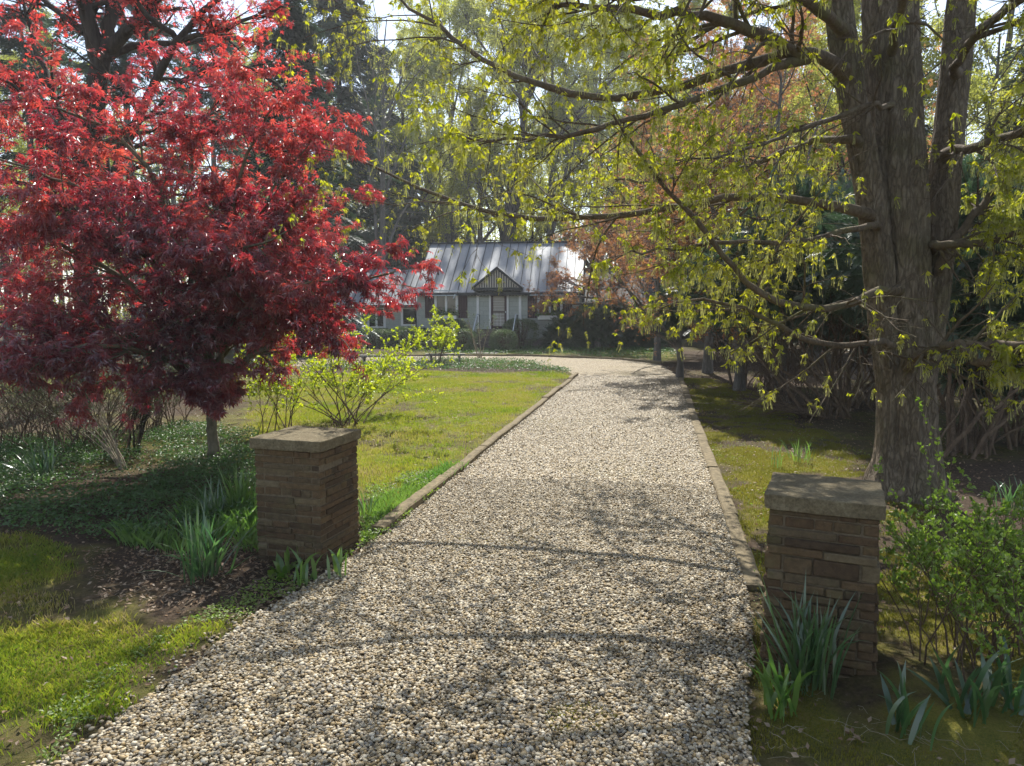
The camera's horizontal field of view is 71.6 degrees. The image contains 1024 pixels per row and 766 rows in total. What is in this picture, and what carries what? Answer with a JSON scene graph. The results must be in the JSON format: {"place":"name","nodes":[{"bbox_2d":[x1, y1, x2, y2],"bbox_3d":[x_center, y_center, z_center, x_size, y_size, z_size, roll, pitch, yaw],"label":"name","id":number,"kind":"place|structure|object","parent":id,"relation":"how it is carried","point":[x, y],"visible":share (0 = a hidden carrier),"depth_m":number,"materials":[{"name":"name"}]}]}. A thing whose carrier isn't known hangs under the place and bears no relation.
{"place":"outdoors","nodes":[
{"label":"outdoors","id":0,"kind":"place"},
{"bbox_2d":[0,529,231,765],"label":"grass","id":1,"kind":"structure","parent":0,"point":[8,572],"depth_m":5.06,"materials":[{"name":"green plant"}]},
{"bbox_2d":[21,356,760,765],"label":"driveway","id":2,"kind":"structure","parent":0,"point":[587,366],"depth_m":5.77,"materials":[{"name":"beige gravel"}]},
{"bbox_2d":[545,700,618,737],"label":"pebbles","id":3,"kind":"object","parent":2,"relation":"on","point":[588,702],"visible":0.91,"depth_m":4.18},
{"bbox_2d":[244,369,568,511],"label":"grass","id":4,"kind":"structure","parent":0,"point":[496,376],"depth_m":16.71,"materials":[{"name":"green plant"}]},
{"bbox_2d":[0,313,1023,765],"bbox_3d":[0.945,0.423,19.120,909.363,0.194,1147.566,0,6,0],"label":"ground","id":5,"kind":"structure","parent":0,"point":[854,691],"depth_m":6.37,"materials":[{"name":"green plant"}]},
{"bbox_2d":[0,0,82,299],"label":"pine tree","id":6,"kind":"object","parent":5,"relation":"on","point":[7,45],"visible":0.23,"depth_m":38.23,"materials":[{"name":"green plant"}]},
{"bbox_2d":[1,437,81,480],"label":"daffodil clump","id":7,"kind":"object","parent":5,"relation":"on","point":[46,465],"visible":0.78,"depth_m":9.93,"materials":[{"name":"green plant"}]},
{"bbox_2d":[0,338,92,454],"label":"bare shrub","id":8,"kind":"object","parent":5,"relation":"on","point":[30,427],"visible":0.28,"depth_m":12.33,"materials":[{"name":"brown plant"}]},
{"bbox_2d":[0,49,110,344],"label":"budding tree","id":9,"kind":"object","parent":5,"relation":"on","point":[18,140],"visible":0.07,"depth_m":46.48,"materials":[{"name":"green plant"}]},
{"bbox_2d":[28,380,126,468],"bbox_3d":[-6.493,0.587,10.661,1.241,1.510,1.088,5,8,41],"label":"pale twig shrub","id":10,"kind":"object","parent":5,"relation":"on","point":[117,458],"visible":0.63,"depth_m":10.74,"materials":[{"name":"brown plant"}]},
{"bbox_2d":[0,6,155,266],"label":"budding tree","id":11,"kind":"object","parent":5,"relation":"on","point":[49,48],"visible":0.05,"depth_m":58.95,"materials":[{"name":"green plant"}]},
{"bbox_2d":[0,337,187,460],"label":"bare shrub","id":12,"kind":"object","parent":5,"relation":"on","point":[47,404],"visible":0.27,"depth_m":11.80,"materials":[{"name":"brown plant"}]},
{"bbox_2d":[0,0,222,357],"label":"pine tree","id":13,"kind":"object","parent":5,"relation":"on","point":[122,65],"visible":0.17,"depth_m":34.61,"materials":[{"name":"green plant"}]},
{"bbox_2d":[0,419,259,540],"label":"periwinkle cover","id":14,"kind":"object","parent":5,"relation":"on","point":[207,464],"visible":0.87,"depth_m":9.56,"materials":[{"name":"green plant"}]},
{"bbox_2d":[121,362,159,453],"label":"dark stem shrub","id":15,"kind":"object","parent":5,"relation":"on","point":[142,424],"visible":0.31,"depth_m":11.98,"materials":[{"name":"brown plant"}]},
{"bbox_2d":[92,343,202,433],"bbox_3d":[-7.335,0.065,13.939,2.815,1.879,2.426,0,6,0],"label":"bare shrub","id":16,"kind":"object","parent":5,"relation":"on","point":[157,421],"visible":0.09,"depth_m":14.16,"materials":[{"name":"brown plant"}]},
{"bbox_2d":[0,0,319,400],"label":"crimson maple","id":17,"kind":"object","parent":5,"relation":"on","point":[106,49],"visible":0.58,"depth_m":15.99,"materials":[{"name":"red plant"}]},
{"bbox_2d":[104,485,258,554],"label":"grass","id":18,"kind":"structure","parent":5,"relation":"on","point":[249,523],"depth_m":7.43,"materials":[{"name":"green plant"}]},
{"bbox_2d":[36,550,353,764],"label":"weeds","id":19,"kind":"object","parent":5,"relation":"on","point":[75,721],"visible":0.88,"depth_m":5.28,"materials":[{"name":"green plant"}]},
{"bbox_2d":[81,538,324,618],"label":"leaf litter","id":20,"kind":"object","parent":5,"relation":"on","point":[196,586],"visible":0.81,"depth_m":6.35,"materials":[{"name":"plant"}]},
{"bbox_2d":[175,473,231,520],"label":"daffodil clump","id":21,"kind":"object","parent":5,"relation":"on","point":[212,498],"visible":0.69,"depth_m":8.01,"materials":[{"name":"green plant"}]},
{"bbox_2d":[141,504,267,584],"bbox_3d":[-2.732,1.389,6.350,1.085,0.731,1.000,0,6,0],"label":"daffodil clump","id":22,"kind":"object","parent":5,"relation":"on","point":[196,568],"visible":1,"depth_m":6.32,"materials":[{"name":"green plant"}]},
{"bbox_2d":[146,13,271,236],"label":"pine tree","id":23,"kind":"object","parent":5,"relation":"on","point":[206,96],"visible":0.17,"depth_m":49.99,"materials":[{"name":"green plant"}]},
{"bbox_2d":[0,7,444,461],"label":"japanese maple","id":24,"kind":"object","parent":5,"relation":"on","point":[240,290],"visible":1,"depth_m":9.50,"materials":[{"name":"red plant"}]},
{"bbox_2d":[216,464,256,511],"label":"daffodil clump","id":25,"kind":"object","parent":5,"relation":"on","point":[245,485],"visible":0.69,"depth_m":8.32,"materials":[{"name":"green plant"}]},
{"bbox_2d":[197,10,355,261],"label":"budding tree","id":26,"kind":"object","parent":5,"relation":"on","point":[247,62],"visible":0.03,"depth_m":66.30,"materials":[{"name":"green plant"}]},
{"bbox_2d":[234,344,319,434],"bbox_3d":[-4.028,0.168,12.525,1.414,1.958,1.256,-5,8,-40],"label":"lime shrub","id":27,"kind":"object","parent":5,"relation":"on","point":[295,396],"visible":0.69,"depth_m":12.43,"materials":[{"name":"green plant"}]},
{"bbox_2d":[267,546,302,581],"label":"lily plant","id":28,"kind":"object","parent":5,"relation":"on","point":[281,569],"visible":0.88,"depth_m":6.44,"materials":[{"name":"green plant"}]},
{"bbox_2d":[230,0,378,353],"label":"spruce tree","id":29,"kind":"object","parent":5,"relation":"on","point":[296,33],"visible":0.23,"depth_m":38.43,"materials":[{"name":"green plant"}]},
{"bbox_2d":[249,426,360,568],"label":"brick pillar","id":30,"kind":"structure","parent":5,"relation":"on","point":[307,490],"depth_m":6.71,"materials":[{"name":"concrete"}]},
{"bbox_2d":[289,545,322,586],"bbox_3d":[-1.749,1.586,6.192,0.296,0.369,0.350,-5,8,-39],"label":"iris fan","id":31,"kind":"object","parent":5,"relation":"on","point":[304,571],"visible":1,"depth_m":6.23},
{"bbox_2d":[327,548,347,578],"bbox_3d":[-1.579,1.599,6.369,0.185,0.300,0.162,-4,7,-34],"label":"iris fan","id":32,"kind":"object","parent":5,"relation":"on","point":[337,562],"visible":0.98,"depth_m":6.36},
{"bbox_2d":[224,304,462,427],"bbox_3d":[-3.321,-0.456,15.056,4.876,2.692,4.960,0,6,0],"label":"lime shrub","id":33,"kind":"object","parent":5,"relation":"on","point":[389,358],"visible":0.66,"depth_m":14.85,"materials":[{"name":"green plant"}]},
{"bbox_2d":[290,0,407,296],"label":"spruce tree","id":34,"kind":"object","parent":5,"relation":"on","point":[343,96],"visible":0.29,"depth_m":54.40,"materials":[{"name":"green plant"}]},
{"bbox_2d":[355,327,398,347],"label":"clipped shrub","id":35,"kind":"object","parent":5,"relation":"on","point":[380,332],"visible":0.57,"depth_m":44.75,"materials":[{"name":"green plant"}]},
{"bbox_2d":[335,45,426,266],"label":"spruce tree","id":36,"kind":"object","parent":5,"relation":"on","point":[392,121],"visible":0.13,"depth_m":67.14,"materials":[{"name":"green plant"}]},
{"bbox_2d":[356,468,439,547],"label":"weeds","id":37,"kind":"object","parent":5,"relation":"on","point":[406,480],"visible":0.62,"depth_m":9.15,"materials":[{"name":"green plant"}]},
{"bbox_2d":[333,0,468,266],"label":"bare tree","id":38,"kind":"object","parent":5,"relation":"on","point":[382,164],"visible":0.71,"depth_m":51.13,"materials":[{"name":"grey plant"}]},
{"bbox_2d":[321,6,484,264],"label":"budding tree","id":39,"kind":"object","parent":5,"relation":"on","point":[431,69],"visible":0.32,"depth_m":68.89,"materials":[{"name":"green plant"}]},
{"bbox_2d":[387,159,430,266],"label":"spruce tree","id":40,"kind":"object","parent":5,"relation":"on","point":[413,219],"visible":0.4,"depth_m":64.36,"materials":[{"name":"green plant"}]},
{"bbox_2d":[388,326,431,346],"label":"clipped shrub","id":41,"kind":"object","parent":5,"relation":"on","point":[400,330],"visible":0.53,"depth_m":44.52,"materials":[{"name":"green plant"}]},
{"bbox_2d":[359,459,469,543],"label":"grass","id":42,"kind":"structure","parent":5,"relation":"on","point":[404,491],"depth_m":9.01,"materials":[{"name":"green plant"}]},
{"bbox_2d":[357,0,505,259],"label":"budding tree","id":43,"kind":"object","parent":5,"relation":"on","point":[405,31],"visible":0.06,"depth_m":85.22,"materials":[{"name":"green plant"}]},
{"bbox_2d":[407,312,457,362],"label":"lime shrub","id":44,"kind":"object","parent":5,"relation":"on","point":[448,335],"visible":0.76,"depth_m":31.34,"materials":[{"name":"green plant"}]},
{"bbox_2d":[297,356,570,372],"bbox_3d":[-3.348,-0.830,30.305,11.258,0.346,7.856,0,6,0],"label":"periwinkle cover","id":45,"kind":"object","parent":5,"relation":"on","point":[482,364],"visible":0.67,"depth_m":29.75,"materials":[{"name":"green plant"}]},
{"bbox_2d":[450,328,477,350],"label":"clipped shrub","id":46,"kind":"object","parent":5,"relation":"on","point":[463,340],"visible":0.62,"depth_m":41.21,"materials":[{"name":"green plant"}]},
{"bbox_2d":[367,0,571,247],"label":"budding tree","id":47,"kind":"object","parent":5,"relation":"on","point":[423,135],"visible":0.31,"depth_m":73.02,"materials":[{"name":"green plant"}]},
{"bbox_2d":[370,372,577,535],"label":"kerb","id":48,"kind":"structure","parent":5,"relation":"on","point":[420,494],"depth_m":10.19,"materials":[{"name":"stone"}]},
{"bbox_2d":[428,0,532,241],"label":"bare tree","id":49,"kind":"object","parent":5,"relation":"on","point":[480,233],"visible":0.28,"depth_m":74.08,"materials":[{"name":"green plant"}]},
{"bbox_2d":[461,311,499,357],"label":"pale sapling","id":50,"kind":"object","parent":5,"relation":"on","point":[472,335],"visible":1,"depth_m":35.08,"materials":[{"name":"green plant"}]},
{"bbox_2d":[334,241,660,350],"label":"cottage","id":51,"kind":"structure","parent":5,"relation":"on","point":[482,301],"depth_m":45.37,"materials":[{"name":"grey metal"}]},
{"bbox_2d":[367,308,385,327],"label":"window","id":52,"kind":"structure","parent":51,"relation":"in","point":[381,322],"depth_m":46.57,"materials":[{"name":"white paint"}]},
{"bbox_2d":[401,308,415,325],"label":"window","id":53,"kind":"structure","parent":51,"relation":"in","point":[406,312],"depth_m":46.30,"materials":[{"name":"white paint"}]},
{"bbox_2d":[425,290,460,313],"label":"window","id":54,"kind":"structure","parent":51,"relation":"in","point":[447,301],"depth_m":44.99,"materials":[{"name":"white glass"}]},
{"bbox_2d":[491,295,506,328],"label":"door","id":55,"kind":"structure","parent":51,"relation":"in","point":[498,303],"depth_m":44.61,"materials":[{"name":"white paint"}]},
{"bbox_2d":[488,328,518,351],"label":"clipped shrub","id":56,"kind":"object","parent":5,"relation":"on","point":[503,336],"visible":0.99,"depth_m":40.50,"materials":[{"name":"green plant"}]},
{"bbox_2d":[0,46,1021,324],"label":"woods","id":57,"kind":"object","parent":5,"relation":"on","point":[358,228],"visible":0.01,"depth_m":98.81,"materials":[{"name":"green plant"}]},
{"bbox_2d":[0,27,1012,327],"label":"woodland foliage","id":58,"kind":"object","parent":57,"relation":"attached to","point":[122,317],"depth_m":95.25,"materials":[{"name":"green plant"}]},
{"bbox_2d":[502,318,538,348],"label":"clipped shrub","id":59,"kind":"object","parent":5,"relation":"on","point":[508,323],"visible":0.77,"depth_m":43.61,"materials":[{"name":"green plant"}]},
{"bbox_2d":[436,34,633,240],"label":"budding tree","id":60,"kind":"object","parent":5,"relation":"on","point":[542,226],"visible":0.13,"depth_m":77.84,"materials":[{"name":"green plant"}]},
{"bbox_2d":[441,0,640,241],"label":"tree","id":61,"kind":"object","parent":5,"relation":"on","point":[511,207],"visible":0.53,"depth_m":69.76,"materials":[{"name":"green plant"}]},
{"bbox_2d":[409,344,676,358],"bbox_3d":[1.670,-1.751,38.991,15.907,0.395,11.852,0,6,0],"label":"periwinkle cover","id":62,"kind":"object","parent":5,"relation":"on","point":[645,352],"visible":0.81,"depth_m":39.18,"materials":[{"name":"green plant"}]},
{"bbox_2d":[89,384,1023,765],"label":"twigs","id":63,"kind":"object","parent":5,"relation":"on","point":[771,748],"visible":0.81,"depth_m":4.26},
{"bbox_2d":[488,0,645,240],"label":"budding tree","id":64,"kind":"object","parent":5,"relation":"on","point":[557,63],"visible":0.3,"depth_m":76.06,"materials":[{"name":"green plant"}]},
{"bbox_2d":[523,192,649,348],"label":"orange maple","id":65,"kind":"object","parent":5,"relation":"on","point":[588,244],"visible":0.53,"depth_m":42.42,"materials":[{"name":"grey plant"}]},
{"bbox_2d":[526,0,674,267],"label":"budding tree","id":66,"kind":"object","parent":5,"relation":"on","point":[595,78],"visible":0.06,"depth_m":81.65,"materials":[{"name":"green plant"}]},
{"bbox_2d":[537,294,671,349],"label":"spreading juniper","id":67,"kind":"object","parent":5,"relation":"on","point":[577,337],"visible":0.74,"depth_m":42.63,"materials":[{"name":"green plant"}]},
{"bbox_2d":[569,2,676,266],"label":"budding tree","id":68,"kind":"object","parent":5,"relation":"on","point":[659,26],"visible":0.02,"depth_m":85.41,"materials":[{"name":"green plant"}]},
{"bbox_2d":[527,0,736,240],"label":"budding tree","id":69,"kind":"object","parent":5,"relation":"on","point":[632,37],"visible":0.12,"depth_m":72.75,"materials":[{"name":"green plant"}]},
{"bbox_2d":[249,0,1023,505],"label":"maple tree","id":70,"kind":"object","parent":5,"relation":"on","point":[905,212],"visible":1,"depth_m":8.12,"materials":[{"name":"green plant"}]},
{"bbox_2d":[556,65,753,377],"bbox_3d":[5.848,-5.396,24.938,6.779,10.748,6.627,3,7,29],"label":"orange maple","id":71,"kind":"object","parent":5,"relation":"on","point":[677,343],"visible":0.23,"depth_m":24.51,"materials":[{"name":"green plant"}]},
{"bbox_2d":[580,33,753,360],"bbox_3d":[7.245,-7.998,32.249,9.171,14.542,8.966,-4,7,-36],"label":"orange maple","id":72,"kind":"object","parent":5,"relation":"on","point":[657,346],"visible":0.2,"depth_m":32.25,"materials":[{"name":"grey plant"}]},
{"bbox_2d":[594,2,813,373],"bbox_3d":[6.700,-7.455,26.280,8.961,14.636,6.293,-3,7,-29],"label":"orange maple","id":73,"kind":"object","parent":5,"relation":"on","point":[707,365],"visible":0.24,"depth_m":25.93,"materials":[{"name":"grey plant"}]},
{"bbox_2d":[621,142,787,391],"bbox_3d":[6.054,-3.440,20.929,6.158,7.661,5.678,-5,8,-42],"label":"orange maple","id":74,"kind":"object","parent":5,"relation":"on","point":[738,379],"visible":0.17,"depth_m":20.95,"materials":[{"name":"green plant"}]},
{"bbox_2d":[645,249,779,362],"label":"yew tree","id":75,"kind":"object","parent":5,"relation":"on","point":[672,321],"visible":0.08,"depth_m":32.81,"materials":[{"name":"green plant"}]},
{"bbox_2d":[678,377,764,590],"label":"kerb","id":76,"kind":"structure","parent":5,"relation":"on","point":[745,557],"depth_m":8.56,"materials":[{"name":"stone"}]},
{"bbox_2d":[602,5,846,349],"bbox_3d":[12.474,-10.716,37.706,11.695,18.967,11.962,-3,7,-26],"label":"orange maple","id":77,"kind":"object","parent":5,"relation":"on","point":[714,84],"visible":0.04,"depth_m":36.08,"materials":[{"name":"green plant"}]},
{"bbox_2d":[636,0,830,343],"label":"budding tree","id":78,"kind":"object","parent":5,"relation":"on","point":[698,3],"visible":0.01,"depth_m":44.80,"materials":[{"name":"green plant"}]},
{"bbox_2d":[683,23,798,346],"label":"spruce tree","id":79,"kind":"object","parent":5,"relation":"on","point":[749,48],"visible":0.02,"depth_m":43.94,"materials":[{"name":"green plant"}]},
{"bbox_2d":[681,211,848,390],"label":"yew tree","id":80,"kind":"object","parent":5,"relation":"on","point":[746,364],"visible":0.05,"depth_m":22.21,"materials":[{"name":"green plant"}]},
{"bbox_2d":[664,165,873,419],"bbox_3d":[7.229,-2.268,16.861,6.871,6.102,5.049,0,6,0],"label":"yew tree","id":81,"kind":"object","parent":5,"relation":"on","point":[834,401],"visible":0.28,"depth_m":16.13,"materials":[{"name":"green plant"}]},
{"bbox_2d":[709,379,839,418],"bbox_3d":[6.037,0.405,16.050,2.834,1.006,1.718,-2,6,-20],"label":"cover","id":82,"kind":"object","parent":5,"relation":"on","point":[778,407],"visible":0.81,"depth_m":15.86,"materials":[{"name":"green plant"}]},
{"bbox_2d":[609,0,942,386],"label":"orange maple","id":83,"kind":"object","parent":5,"relation":"on","point":[779,98],"visible":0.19,"depth_m":21.17,"materials":[{"name":"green plant"}]},
{"bbox_2d":[744,636,817,722],"bbox_3d":[1.595,1.741,4.233,0.352,0.455,0.419,-3,7,-27],"label":"iris fan","id":84,"kind":"object","parent":5,"relation":"on","point":[781,693],"visible":0.99,"depth_m":4.20},
{"bbox_2d":[715,330,854,398],"bbox_3d":[7.895,-0.722,20.245,3.964,2.149,3.977,0,6,0],"label":"bare shrub","id":85,"kind":"object","parent":5,"relation":"on","point":[771,380],"visible":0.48,"depth_m":19.92,"materials":[{"name":"plant"}]},
{"bbox_2d":[733,15,860,360],"bbox_3d":[14.872,-9.006,32.466,10.103,16.502,7.095,5,8,41],"label":"orange maple","id":86,"kind":"object","parent":5,"relation":"on","point":[784,126],"visible":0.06,"depth_m":33.23,"materials":[{"name":"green plant"}]},
{"bbox_2d":[735,574,868,699],"bbox_3d":[1.808,1.576,4.440,0.876,0.740,0.945,0,6,0],"label":"daffodil clump","id":87,"kind":"object","parent":5,"relation":"on","point":[814,644],"visible":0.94,"depth_m":4.41,"materials":[{"name":"green plant"}]},
{"bbox_2d":[759,472,886,677],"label":"brick pillar","id":88,"kind":"structure","parent":5,"relation":"on","point":[823,534],"depth_m":4.58,"materials":[{"name":"brick"}]},
{"bbox_2d":[684,378,1023,765],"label":"moss","id":89,"kind":"object","parent":5,"relation":"on","point":[761,420],"visible":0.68,"depth_m":9.79,"materials":[{"name":"green plant"}]},
{"bbox_2d":[686,378,1023,632],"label":"weeds","id":90,"kind":"object","parent":5,"relation":"on","point":[800,470],"visible":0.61,"depth_m":11.70,"materials":[{"name":"green plant"}]},
{"bbox_2d":[771,165,947,408],"bbox_3d":[10.061,-2.440,17.573,7.454,6.406,5.513,4,7,34],"label":"yew tree","id":91,"kind":"object","parent":5,"relation":"on","point":[849,189],"visible":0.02,"depth_m":17.66,"materials":[{"name":"green plant"}]},
{"bbox_2d":[754,0,984,183],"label":"budding tree","id":92,"kind":"object","parent":5,"relation":"on","point":[931,120],"visible":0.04,"depth_m":48.69,"materials":[{"name":"green plant"}]},
{"bbox_2d":[723,0,1023,366],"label":"budding tree","id":93,"kind":"object","parent":5,"relation":"on","point":[976,91],"visible":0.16,"depth_m":27.57,"materials":[{"name":"green plant"}]},
{"bbox_2d":[820,3,935,350],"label":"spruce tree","id":94,"kind":"object","parent":5,"relation":"on","point":[927,131],"depth_m":37.62,"materials":[{"name":"green plant"}]},
{"bbox_2d":[798,154,1023,458],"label":"yew tree","id":95,"kind":"object","parent":5,"relation":"on","point":[956,439],"visible":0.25,"depth_m":12.24,"materials":[{"name":"green plant"}]},
{"bbox_2d":[874,661,952,750],"bbox_3d":[2.210,1.801,3.986,0.220,0.391,0.468,-1,6,-7],"label":"iris fan","id":96,"kind":"object","parent":5,"relation":"on","point":[904,714],"visible":1,"depth_m":3.98},
{"bbox_2d":[915,396,942,593],"bbox_3d":[3.484,0.968,5.948,0.255,1.713,0.195,0,6,0],"label":"privet shoot","id":97,"kind":"object","parent":5,"relation":"on","point":[923,451],"visible":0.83,"depth_m":5.93,"materials":[{"name":"green plant"}]},
{"bbox_2d":[873,451,1023,659],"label":"privet shrub","id":98,"kind":"object","parent":5,"relation":"on","point":[959,537],"visible":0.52,"depth_m":5.07,"materials":[{"name":"green plant"}]},
{"bbox_2d":[877,472,1023,681],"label":"privet shrub","id":99,"kind":"object","parent":5,"relation":"on","point":[923,558],"visible":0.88,"depth_m":4.67,"materials":[{"name":"green plant"}]},
{"bbox_2d":[903,644,1021,727],"bbox_3d":[2.669,1.732,4.078,0.582,0.500,0.547,0,6,0],"label":"iris fan","id":100,"kind":"object","parent":5,"relation":"on","point":[970,699],"visible":0.92,"depth_m":4.15},
{"bbox_2d":[921,0,1023,162],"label":"budding tree","id":101,"kind":"object","parent":5,"relation":"on","point":[1000,67],"visible":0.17,"depth_m":33.35,"materials":[{"name":"green plant"}]},
{"bbox_2d":[937,154,1023,446],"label":"yew tree","id":102,"kind":"object","parent":5,"relation":"on","point":[1020,439],"visible":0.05,"depth_m":12.73,"materials":[{"name":"green plant"}]},
{"bbox_2d":[980,634,1023,716],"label":"iris fan","id":103,"kind":"object","parent":5,"relation":"on","point":[1004,676],"visible":0.71,"depth_m":4.22},
{"bbox_2d":[981,3,1023,160],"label":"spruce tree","id":104,"kind":"object","parent":5,"relation":"on","point":[1021,52],"visible":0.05,"depth_m":29.94,"materials":[{"name":"green plant"}]},
{"bbox_2d":[992,474,1023,513],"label":"daffodil clump","id":105,"kind":"object","parent":5,"relation":"on","point":[1008,497],"visible":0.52,"depth_m":8.47,"materials":[{"name":"green plant"}]},
{"bbox_2d":[0,0,1023,312],"label":"sky","id":106,"kind":"structure","parent":0,"point":[382,8],"materials":[{"name":"white"}]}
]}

